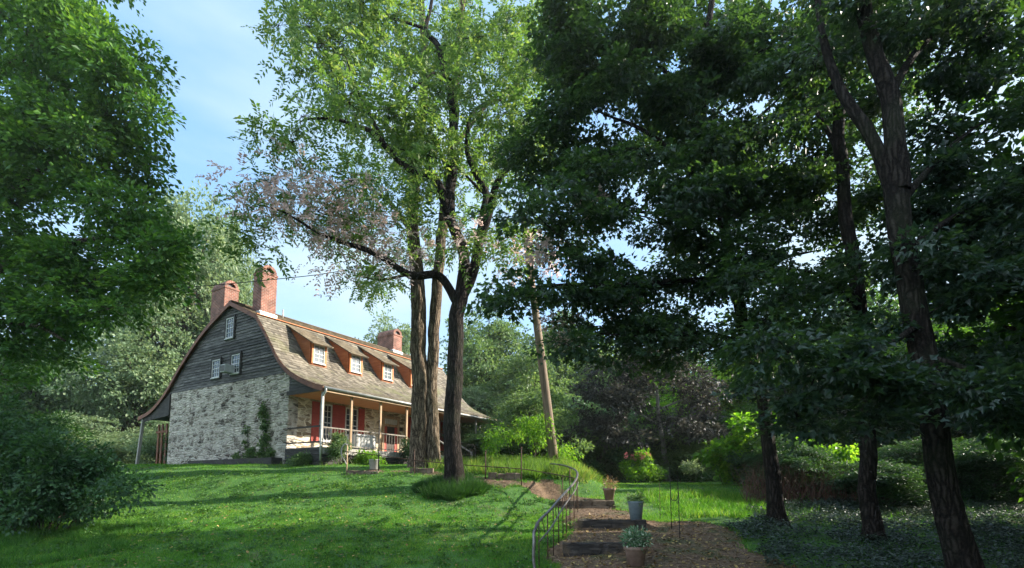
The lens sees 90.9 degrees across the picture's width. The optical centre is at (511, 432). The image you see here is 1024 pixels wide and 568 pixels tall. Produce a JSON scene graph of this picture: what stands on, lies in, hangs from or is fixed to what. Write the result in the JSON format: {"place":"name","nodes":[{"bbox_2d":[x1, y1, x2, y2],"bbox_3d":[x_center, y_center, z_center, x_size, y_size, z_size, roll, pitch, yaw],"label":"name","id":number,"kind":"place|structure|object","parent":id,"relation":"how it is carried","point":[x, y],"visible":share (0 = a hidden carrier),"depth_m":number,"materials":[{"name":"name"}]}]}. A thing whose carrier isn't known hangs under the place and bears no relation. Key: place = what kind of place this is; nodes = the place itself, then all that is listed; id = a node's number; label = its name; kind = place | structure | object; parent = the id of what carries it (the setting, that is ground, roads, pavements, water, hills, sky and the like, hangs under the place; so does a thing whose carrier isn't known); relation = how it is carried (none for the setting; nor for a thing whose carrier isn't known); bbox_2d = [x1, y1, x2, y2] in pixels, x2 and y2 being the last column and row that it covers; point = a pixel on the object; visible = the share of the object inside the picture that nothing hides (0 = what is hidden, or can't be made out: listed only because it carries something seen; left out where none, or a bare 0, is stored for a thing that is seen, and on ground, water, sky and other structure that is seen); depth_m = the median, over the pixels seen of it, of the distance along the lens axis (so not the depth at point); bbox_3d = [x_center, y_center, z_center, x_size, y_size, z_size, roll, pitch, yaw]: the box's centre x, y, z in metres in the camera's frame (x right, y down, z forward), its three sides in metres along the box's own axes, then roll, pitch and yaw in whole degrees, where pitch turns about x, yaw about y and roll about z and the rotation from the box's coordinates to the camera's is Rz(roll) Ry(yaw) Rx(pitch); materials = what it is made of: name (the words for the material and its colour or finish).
{"place":"outdoors","nodes":[
{"label":"outdoors","id":0,"kind":"place"},
{"bbox_2d":[0,517,178,567],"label":"tall grass","id":1,"kind":"structure","parent":0,"point":[18,539],"depth_m":11.35,"materials":[{"name":"green plant"}]},
{"bbox_2d":[0,0,1023,476],"label":"sky","id":2,"kind":"structure","parent":0,"point":[218,58],"materials":[{"name":"blue"}]},
{"bbox_2d":[0,464,1023,567],"bbox_3d":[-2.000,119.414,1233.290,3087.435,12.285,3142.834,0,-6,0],"label":"ground","id":3,"kind":"structure","parent":0,"point":[517,494],"depth_m":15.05,"materials":[{"name":"green plant"}]},
{"bbox_2d":[1,407,97,446],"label":"shrubbery","id":4,"kind":"object","parent":3,"relation":"on","point":[72,427],"visible":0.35,"depth_m":14.47,"materials":[{"name":"green plant"}]},
{"bbox_2d":[0,330,105,424],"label":"pale tree","id":5,"kind":"object","parent":3,"relation":"on","point":[29,397],"visible":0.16,"depth_m":38.66,"materials":[{"name":"green plant"}]},
{"bbox_2d":[31,388,126,430],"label":"pale tree","id":6,"kind":"object","parent":3,"relation":"on","point":[70,406],"visible":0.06,"depth_m":41.52,"materials":[{"name":"green plant"}]},
{"bbox_2d":[0,393,168,535],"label":"shrubbery","id":7,"kind":"object","parent":3,"relation":"on","point":[40,483],"visible":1,"depth_m":11.91,"materials":[{"name":"green plant"}]},
{"bbox_2d":[43,410,132,457],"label":"understory bush","id":8,"kind":"object","parent":3,"relation":"on","point":[103,437],"visible":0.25,"depth_m":33.23,"materials":[{"name":"green plant"}]},
{"bbox_2d":[0,0,208,397],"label":"broadleaf tree","id":9,"kind":"object","parent":3,"relation":"on","point":[64,41],"visible":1,"depth_m":14.34,"materials":[{"name":"green plant"}]},
{"bbox_2d":[19,293,206,435],"bbox_3d":[-30.273,-4.156,40.183,12.516,16.454,13.318,-4,-7,37],"label":"pale tree","id":10,"kind":"object","parent":3,"relation":"on","point":[130,392],"visible":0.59,"depth_m":37.70,"materials":[{"name":"green plant"}]},
{"bbox_2d":[108,426,161,464],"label":"understory bush","id":11,"kind":"object","parent":3,"relation":"on","point":[126,436],"visible":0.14,"depth_m":35.60,"materials":[{"name":"green plant"}]},
{"bbox_2d":[118,420,169,463],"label":"understory bush","id":12,"kind":"object","parent":3,"relation":"on","point":[149,447],"visible":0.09,"depth_m":31.66,"materials":[{"name":"green plant"}]},
{"bbox_2d":[112,177,257,422],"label":"pale tree","id":13,"kind":"object","parent":3,"relation":"on","point":[211,263],"visible":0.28,"depth_m":42.23,"materials":[{"name":"green plant"}]},
{"bbox_2d":[189,204,258,332],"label":"pale tree","id":14,"kind":"object","parent":3,"relation":"on","point":[248,299],"visible":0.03,"depth_m":47.42,"materials":[{"name":"green plant"}]},
{"bbox_2d":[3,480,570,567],"bbox_3d":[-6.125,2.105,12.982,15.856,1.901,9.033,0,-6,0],"label":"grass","id":15,"kind":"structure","parent":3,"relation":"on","point":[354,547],"depth_m":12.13,"materials":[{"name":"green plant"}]},
{"bbox_2d":[0,470,590,567],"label":"lawn weeds","id":16,"kind":"object","parent":3,"relation":"on","point":[199,551],"visible":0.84,"depth_m":12.58,"materials":[{"name":"green plant"}]},
{"bbox_2d":[286,449,313,465],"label":"porch shrub","id":17,"kind":"object","parent":3,"relation":"on","point":[300,458],"visible":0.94,"depth_m":20.19,"materials":[{"name":"green plant"}]},
{"bbox_2d":[41,482,573,567],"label":"fallen leaves","id":18,"kind":"object","parent":3,"relation":"on","point":[337,530],"visible":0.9,"depth_m":12.36,"materials":[{"name":"green plant"}]},
{"bbox_2d":[135,265,497,464],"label":"stone house","id":19,"kind":"structure","parent":3,"relation":"on","point":[313,387],"depth_m":24.46,"materials":[{"name":"grey stone"}]},
{"bbox_2d":[210,357,222,379],"bbox_3d":[-14.634,-3.177,24.914,0.900,1.080,0.110,-3,-7,31],"label":"window","id":20,"kind":"structure","parent":19,"relation":"in","point":[215,373],"depth_m":24.93,"materials":[{"name":"white glass"}]},
{"bbox_2d":[220,364,233,373],"bbox_3d":[-13.554,-3.039,23.977,0.400,0.360,0.475,-3,-7,31],"label":"air conditioner","id":21,"kind":"object","parent":19,"relation":"attached to","point":[227,368],"visible":1,"depth_m":23.84,"materials":[{"name":"white metal"}]},
{"bbox_2d":[224,314,236,340],"bbox_3d":[-13.747,-5.121,24.562,0.860,1.200,0.110,-3,-7,31],"label":"window","id":22,"kind":"structure","parent":19,"relation":"in","point":[230,321],"depth_m":24.57,"materials":[{"name":"white paint"}]},
{"bbox_2d":[229,351,242,375],"bbox_3d":[-13.185,-3.300,24.031,0.900,1.110,0.110,-3,-7,31],"label":"window","id":23,"kind":"structure","parent":19,"relation":"in","point":[236,357],"depth_m":24.00,"materials":[{"name":"white glass"}]},
{"bbox_2d":[230,402,275,458],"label":"climbing vine","id":24,"kind":"object","parent":19,"relation":"attached to","point":[263,441],"visible":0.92,"depth_m":22.28,"materials":[{"name":"green plant"}]},
{"bbox_2d":[319,403,332,442],"bbox_3d":[-8.600,-0.442,23.269,0.110,1.770,0.740,-3,-7,31],"label":"window","id":25,"kind":"structure","parent":19,"relation":"in","point":[327,408],"depth_m":23.36,"materials":[{"name":"white paint"}]},
{"bbox_2d":[344,407,357,441],"bbox_3d":[-7.821,-0.316,24.531,0.110,1.770,0.840,-3,-7,31],"label":"window","id":26,"kind":"structure","parent":19,"relation":"in","point":[347,410],"depth_m":24.63,"materials":[{"name":"white paint"}]},
{"bbox_2d":[384,426,396,451],"bbox_3d":[-6.451,0.439,26.703,0.050,1.520,0.950,-3,-7,31],"label":"door","id":27,"kind":"structure","parent":19,"relation":"in","point":[389,430],"depth_m":26.73,"materials":[{"name":"paint"}]},
{"bbox_2d":[325,430,353,464],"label":"porch shrub","id":28,"kind":"object","parent":3,"relation":"on","point":[335,445],"visible":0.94,"depth_m":20.37,"materials":[{"name":"green plant"}]},
{"bbox_2d":[346,470,379,474],"bbox_3d":[-5.491,1.504,18.558,1.176,0.253,0.276,0,-6,0],"label":"stone edging","id":29,"kind":"object","parent":3,"relation":"on","point":[358,471],"visible":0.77,"depth_m":18.45,"materials":[{"name":"grey stone"}]},
{"bbox_2d":[351,448,387,464],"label":"porch shrub","id":30,"kind":"object","parent":3,"relation":"on","point":[361,459],"visible":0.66,"depth_m":21.28,"materials":[{"name":"green plant"}]},
{"bbox_2d":[195,0,574,484],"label":"lawn tree","id":31,"kind":"object","parent":3,"relation":"on","point":[408,64],"visible":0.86,"depth_m":16.95,"materials":[{"name":"green plant"}]},
{"bbox_2d":[355,309,426,356],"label":"background tree","id":32,"kind":"object","parent":3,"relation":"on","point":[405,340],"visible":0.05,"depth_m":52.00,"materials":[{"name":"green plant"}]},
{"bbox_2d":[394,437,409,463],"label":"porch shrub","id":33,"kind":"object","parent":3,"relation":"on","point":[405,453],"visible":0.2,"depth_m":23.75,"materials":[{"name":"green plant"}]},
{"bbox_2d":[410,468,433,473],"bbox_3d":[-3.318,1.443,18.559,0.851,0.292,0.284,0,-6,0],"label":"stone edging","id":34,"kind":"object","parent":3,"relation":"on","point":[426,470],"visible":0.74,"depth_m":18.46,"materials":[{"name":"grey stone"}]},
{"bbox_2d":[306,0,551,467],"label":"twin trunk tree","id":35,"kind":"object","parent":3,"relation":"on","point":[424,441],"visible":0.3,"depth_m":20.59,"materials":[{"name":"green plant"}]},
{"bbox_2d":[410,469,492,501],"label":"grass tuft","id":36,"kind":"object","parent":3,"relation":"on","point":[440,490],"visible":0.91,"depth_m":16.55,"materials":[{"name":"green plant"}]},
{"bbox_2d":[440,422,491,457],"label":"understory bush","id":37,"kind":"object","parent":3,"relation":"on","point":[463,430],"visible":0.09,"depth_m":30.77,"materials":[{"name":"green plant"}]},
{"bbox_2d":[462,382,506,427],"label":"background tree","id":38,"kind":"object","parent":3,"relation":"on","point":[471,395],"visible":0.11,"depth_m":38.71,"materials":[{"name":"green plant"}]},
{"bbox_2d":[439,305,549,412],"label":"background tree","id":39,"kind":"object","parent":3,"relation":"on","point":[496,341],"visible":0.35,"depth_m":44.75,"materials":[{"name":"green plant"}]},
{"bbox_2d":[461,423,543,458],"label":"understory bush","id":40,"kind":"object","parent":3,"relation":"on","point":[477,443],"visible":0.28,"depth_m":27.75,"materials":[{"name":"green plant"}]},
{"bbox_2d":[488,472,519,479],"bbox_3d":[-0.274,1.579,17.882,1.129,0.341,0.314,0,-6,0],"label":"stone edging","id":41,"kind":"object","parent":3,"relation":"on","point":[508,476],"visible":0.79,"depth_m":17.78,"materials":[{"name":"grey stone"}]},
{"bbox_2d":[109,463,911,515],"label":"grass","id":42,"kind":"structure","parent":3,"relation":"on","point":[230,466],"depth_m":17.85,"materials":[{"name":"green plant"}]},
{"bbox_2d":[469,388,573,459],"bbox_3d":[0.600,0.263,29.401,6.183,5.899,5.948,0,-6,3],"label":"understory bush","id":43,"kind":"object","parent":3,"relation":"on","point":[520,409],"visible":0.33,"depth_m":28.55,"materials":[{"name":"green plant"}]},
{"bbox_2d":[470,344,589,418],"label":"background tree","id":44,"kind":"object","parent":3,"relation":"on","point":[513,384],"visible":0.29,"depth_m":39.08,"materials":[{"name":"green plant"}]},
{"bbox_2d":[476,411,584,463],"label":"weeping shrub","id":45,"kind":"object","parent":3,"relation":"on","point":[537,426],"visible":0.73,"depth_m":20.98,"materials":[{"name":"green plant"}]},
{"bbox_2d":[518,217,557,460],"bbox_3d":[0.840,-3.662,20.848,2.308,10.855,0.483,1,-6,-10],"label":"dead tree","id":46,"kind":"object","parent":3,"relation":"on","point":[547,404],"visible":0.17,"depth_m":20.63,"materials":[{"name":"wood"}]},
{"bbox_2d":[152,230,496,289],"bbox_3d":[-12.310,-7.060,20.620,24.210,3.494,0.300,0,-6,-3],"label":"overhead cable","id":47,"kind":"object","parent":46,"relation":"attached to","point":[293,277],"visible":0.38,"depth_m":20.80,"materials":[{"name":"black rubber"}]},
{"bbox_2d":[516,352,594,457],"bbox_3d":[2.004,-1.202,23.736,3.678,5.673,2.620,0,-6,0],"label":"vine shrub","id":48,"kind":"object","parent":3,"relation":"on","point":[531,394],"visible":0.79,"depth_m":24.04,"materials":[{"name":"green plant"}]},
{"bbox_2d":[518,306,606,410],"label":"background tree","id":49,"kind":"object","parent":3,"relation":"on","point":[558,370],"visible":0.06,"depth_m":48.65,"materials":[{"name":"green plant"}]},
{"bbox_2d":[541,394,638,429],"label":"background tree","id":50,"kind":"object","parent":3,"relation":"on","point":[578,400],"visible":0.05,"depth_m":37.14,"materials":[{"name":"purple plant"}]},
{"bbox_2d":[559,427,655,481],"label":"understory bush","id":51,"kind":"object","parent":3,"relation":"on","point":[598,453],"visible":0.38,"depth_m":26.27,"materials":[{"name":"green plant"}]},
{"bbox_2d":[559,343,676,478],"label":"background tree","id":52,"kind":"object","parent":3,"relation":"on","point":[605,379],"visible":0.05,"depth_m":44.76,"materials":[{"name":"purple plant"}]},
{"bbox_2d":[618,447,667,482],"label":"flowering shrub","id":53,"kind":"object","parent":3,"relation":"on","point":[637,458],"visible":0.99,"depth_m":23.15,"materials":[{"name":"green plant"}]},
{"bbox_2d":[556,347,734,481],"bbox_3d":[6.967,-1.308,26.174,10.134,8.186,5.977,0,-6,0],"label":"purple tree","id":54,"kind":"object","parent":3,"relation":"on","point":[618,396],"visible":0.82,"depth_m":25.41,"materials":[{"name":"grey plant"}]},
{"bbox_2d":[576,448,719,482],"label":"garden shrub","id":55,"kind":"object","parent":3,"relation":"on","point":[613,457],"visible":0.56,"depth_m":24.87,"materials":[{"name":"green plant"}]},
{"bbox_2d":[649,463,668,482],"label":"garden shrub","id":56,"kind":"object","parent":3,"relation":"on","point":[659,469],"visible":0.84,"depth_m":23.10,"materials":[{"name":"green plant"}]},
{"bbox_2d":[461,0,865,525],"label":"maple tree","id":57,"kind":"object","parent":3,"relation":"on","point":[727,183],"visible":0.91,"depth_m":13.14,"materials":[{"name":"green plant"}]},
{"bbox_2d":[622,349,715,429],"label":"background tree","id":58,"kind":"object","parent":3,"relation":"on","point":[666,392],"visible":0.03,"depth_m":42.32,"materials":[{"name":"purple plant"}]},
{"bbox_2d":[547,513,793,567],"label":"fallen leaves","id":59,"kind":"object","parent":3,"relation":"on","point":[780,565],"visible":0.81,"depth_m":11.16,"materials":[{"name":"plant"}]},
{"bbox_2d":[632,431,720,481],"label":"understory bush","id":60,"kind":"object","parent":3,"relation":"on","point":[678,454],"visible":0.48,"depth_m":25.88,"materials":[{"name":"green plant"}]},
{"bbox_2d":[676,458,704,482],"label":"garden shrub","id":61,"kind":"object","parent":3,"relation":"on","point":[692,467],"visible":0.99,"depth_m":22.51,"materials":[{"name":"green plant"}]},
{"bbox_2d":[634,364,790,432],"bbox_3d":[14.273,-0.602,34.403,11.986,8.784,11.264,0,-6,-2],"label":"background tree","id":62,"kind":"object","parent":3,"relation":"on","point":[725,404],"visible":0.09,"depth_m":32.74,"materials":[{"name":"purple plant"}]},
{"bbox_2d":[635,487,795,520],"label":"tall grass","id":63,"kind":"structure","parent":3,"relation":"on","point":[702,507],"depth_m":16.16,"materials":[{"name":"green plant"}]},
{"bbox_2d":[691,412,759,483],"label":"garden shrub","id":64,"kind":"object","parent":3,"relation":"on","point":[734,445],"visible":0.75,"depth_m":21.19,"materials":[{"name":"green plant"}]},
{"bbox_2d":[697,400,788,480],"bbox_3d":[13.321,1.036,28.591,6.183,5.748,5.948,3,-6,-26],"label":"understory bush","id":65,"kind":"object","parent":3,"relation":"on","point":[752,410],"visible":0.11,"depth_m":27.88,"materials":[{"name":"green plant"}]},
{"bbox_2d":[702,327,819,430],"bbox_3d":[17.280,-2.064,33.426,9.950,11.935,10.219,0,-6,4],"label":"woodland tree","id":66,"kind":"object","parent":3,"relation":"on","point":[754,395],"visible":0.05,"depth_m":31.10,"materials":[{"name":"green plant"}]},
{"bbox_2d":[718,429,838,484],"bbox_3d":[10.822,1.331,20.560,4.528,3.226,4.255,-1,-6,13],"label":"understory bush","id":67,"kind":"object","parent":3,"relation":"on","point":[735,459],"visible":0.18,"depth_m":20.41,"materials":[{"name":"green plant"}]},
{"bbox_2d":[739,440,858,491],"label":"understory bush","id":68,"kind":"object","parent":3,"relation":"on","point":[810,457],"visible":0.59,"depth_m":18.03,"materials":[{"name":"green plant"}]},
{"bbox_2d":[746,411,859,472],"bbox_3d":[11.887,0.528,19.990,5.368,3.446,2.527,0,-6,0],"label":"garden shrub","id":69,"kind":"object","parent":3,"relation":"on","point":[846,454],"visible":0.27,"depth_m":19.52,"materials":[{"name":"green plant"}]},
{"bbox_2d":[729,459,892,503],"bbox_3d":[10.525,1.642,17.440,6.386,1.691,2.435,0,-6,0],"label":"bush","id":70,"kind":"object","parent":3,"relation":"on","point":[794,490],"visible":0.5,"depth_m":16.98,"materials":[{"name":"green plant"}]},
{"bbox_2d":[735,334,909,446],"bbox_3d":[19.127,-1.468,30.245,10.654,9.897,10.013,-4,-7,32],"label":"woodland tree","id":71,"kind":"object","parent":3,"relation":"on","point":[842,412],"visible":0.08,"depth_m":28.20,"materials":[{"name":"green plant"}]},
{"bbox_2d":[701,0,950,544],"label":"slim tree","id":72,"kind":"object","parent":3,"relation":"on","point":[845,218],"visible":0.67,"depth_m":11.98,"materials":[{"name":"green plant"}]},
{"bbox_2d":[817,431,887,469],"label":"understory bush","id":73,"kind":"object","parent":3,"relation":"on","point":[848,443],"visible":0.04,"depth_m":26.97,"materials":[{"name":"green plant"}]},
{"bbox_2d":[705,0,1023,567],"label":"forked tree","id":74,"kind":"object","parent":3,"relation":"on","point":[991,219],"visible":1,"depth_m":8.90,"materials":[{"name":"green plant"}]},
{"bbox_2d":[809,457,929,510],"bbox_3d":[12.050,1.944,16.803,3.861,2.288,3.759,-3,-6,28],"label":"understory bush","id":75,"kind":"object","parent":3,"relation":"on","point":[896,478],"visible":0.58,"depth_m":15.97,"materials":[{"name":"green plant"}]},
{"bbox_2d":[722,491,1023,567],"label":"ground cover","id":76,"kind":"object","parent":3,"relation":"on","point":[881,556],"visible":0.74,"depth_m":11.93,"materials":[{"name":"green plant"}]},
{"bbox_2d":[811,282,961,349],"bbox_3d":[25.312,-3.533,36.725,12.516,15.692,13.318,5,-7,-40],"label":"woodland tree","id":77,"kind":"object","parent":3,"relation":"on","point":[894,303],"visible":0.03,"depth_m":34.82,"materials":[{"name":"green plant"}]},
{"bbox_2d":[852,413,991,458],"bbox_3d":[21.817,1.026,27.100,6.925,5.484,6.508,-5,-7,40],"label":"understory bush","id":78,"kind":"object","parent":3,"relation":"on","point":[914,433],"visible":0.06,"depth_m":26.15,"materials":[{"name":"green plant"}]},
{"bbox_2d":[877,435,970,489],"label":"understory bush","id":79,"kind":"object","parent":3,"relation":"on","point":[914,453],"visible":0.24,"depth_m":19.48,"materials":[{"name":"green plant"}]},
{"bbox_2d":[845,314,1010,446],"bbox_3d":[23.374,-1.454,27.539,10.013,9.462,10.654,2,-6,-19],"label":"woodland tree","id":80,"kind":"object","parent":3,"relation":"on","point":[902,347],"visible":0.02,"depth_m":26.25,"materials":[{"name":"green plant"}]},
{"bbox_2d":[872,300,1001,331],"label":"woodland tree","id":81,"kind":"object","parent":3,"relation":"on","point":[932,321],"visible":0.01,"depth_m":33.21,"materials":[{"name":"green plant"}]},
{"bbox_2d":[902,0,1023,503],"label":"woodland tree","id":82,"kind":"object","parent":3,"relation":"on","point":[1002,327],"visible":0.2,"depth_m":12.58,"materials":[{"name":"green plant"}]},
{"bbox_2d":[914,433,1023,503],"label":"understory bush","id":83,"kind":"object","parent":3,"relation":"on","point":[981,463],"visible":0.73,"depth_m":16.80,"materials":[{"name":"green plant"}]},
{"bbox_2d":[916,465,1022,493],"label":"understory bush","id":84,"kind":"object","parent":3,"relation":"on","point":[1008,486],"visible":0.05,"depth_m":17.36,"materials":[{"name":"green plant"}]},
{"bbox_2d":[938,323,1009,448],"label":"woodland tree","id":85,"kind":"object","parent":3,"relation":"on","point":[961,431],"visible":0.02,"depth_m":24.96,"materials":[{"name":"green plant"}]},
{"bbox_2d":[427,453,608,483],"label":"tall grass","id":86,"kind":"structure","parent":0,"point":[545,465],"depth_m":18.86,"materials":[{"name":"green plant"}]},
{"bbox_2d":[366,469,797,567],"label":"path","id":87,"kind":"structure","parent":0,"point":[540,487],"depth_m":11.73,"materials":[{"name":"brown soil"}]},
{"bbox_2d":[369,459,379,469],"bbox_3d":[-5.248,1.211,19.175,0.400,0.385,0.400,0,-6,0],"label":"bucket planter","id":88,"kind":"object","parent":87,"relation":"on","point":[373,464],"visible":0.86,"depth_m":19.03,"materials":[{"name":"grey metal"}]},
{"bbox_2d":[345,451,574,493],"bbox_3d":[-1.869,1.631,17.546,8.947,2.142,1.270,-2,-6,23],"label":"handrail","id":89,"kind":"object","parent":87,"relation":"on","point":[473,465],"visible":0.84,"depth_m":17.83,"materials":[{"name":"metal"}]},
{"bbox_2d":[532,463,578,567],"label":"handrail","id":90,"kind":"object","parent":87,"relation":"on","point":[542,517],"visible":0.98,"depth_m":11.02,"materials":[{"name":"metal"}]},
{"bbox_2d":[361,467,807,567],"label":"grass","id":91,"kind":"structure","parent":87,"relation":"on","point":[733,528],"depth_m":13.97,"materials":[{"name":"green plant"}]},
{"bbox_2d":[555,500,615,508],"bbox_3d":[2.375,2.367,16.410,1.936,0.340,0.337,0,-6,0],"label":"stone step","id":92,"kind":"object","parent":87,"relation":"on","point":[606,503],"visible":0.69,"depth_m":16.30,"materials":[{"name":"grey stone"}]},
{"bbox_2d":[562,542,625,556],"bbox_3d":[1.977,2.583,10.951,1.759,0.407,0.231,0,-6,-2],"label":"timber step","id":93,"kind":"object","parent":87,"relation":"on","point":[582,548],"visible":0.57,"depth_m":10.87,"materials":[{"name":"brown wood"}]},
{"bbox_2d":[603,488,615,499],"bbox_3d":[3.227,2.048,16.729,0.430,0.415,0.430,0,-6,0],"label":"flower pot","id":94,"kind":"object","parent":87,"relation":"on","point":[609,493],"visible":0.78,"depth_m":16.59,"materials":[{"name":"ceramic"}]},
{"bbox_2d":[600,475,617,489],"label":"potted plant","id":95,"kind":"object","parent":94,"relation":"in","point":[611,486],"visible":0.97,"depth_m":16.73,"materials":[{"name":"plant"}]},
{"bbox_2d":[578,519,645,529],"bbox_3d":[2.615,2.462,13.181,1.767,0.405,0.229,0,-6,2],"label":"timber step","id":96,"kind":"object","parent":87,"relation":"on","point":[602,524],"visible":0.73,"depth_m":13.10,"materials":[{"name":"brown wood"}]},
{"bbox_2d":[627,501,642,519],"bbox_3d":[3.313,2.092,13.479,0.430,0.525,0.430,0,-6,0],"label":"flower pot","id":97,"kind":"object","parent":87,"relation":"on","point":[635,510],"visible":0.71,"depth_m":13.33,"materials":[{"name":"grey metal"}]},
{"bbox_2d":[624,491,647,504],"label":"potted plant","id":98,"kind":"object","parent":97,"relation":"in","point":[637,497],"visible":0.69,"depth_m":13.43,"materials":[{"name":"green plant"}]},
{"bbox_2d":[623,545,647,566],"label":"flower pot","id":99,"kind":"object","parent":87,"relation":"on","point":[635,557],"visible":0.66,"depth_m":9.84,"materials":[{"name":"ceramic"}]},
{"bbox_2d":[618,525,652,552],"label":"potted plant","id":100,"kind":"object","parent":99,"relation":"in","point":[638,541],"visible":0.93,"depth_m":9.95,"materials":[{"name":"green plant"}]},
{"bbox_3d":[-6.924,0.475,23.017,0.640,0.715,1.000,-3,-7,31],"label":"cloth table","id":101,"kind":"object","parent":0,"visible":0},
{"bbox_2d":[345,434,375,449],"bbox_3d":[-6.923,0.431,23.021,0.789,0.644,1.182,-3,-7,31],"label":"tablecloth","id":102,"kind":"object","parent":101,"relation":"on","point":[367,441],"visible":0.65,"depth_m":22.75,"materials":[{"name":"white fabric"}]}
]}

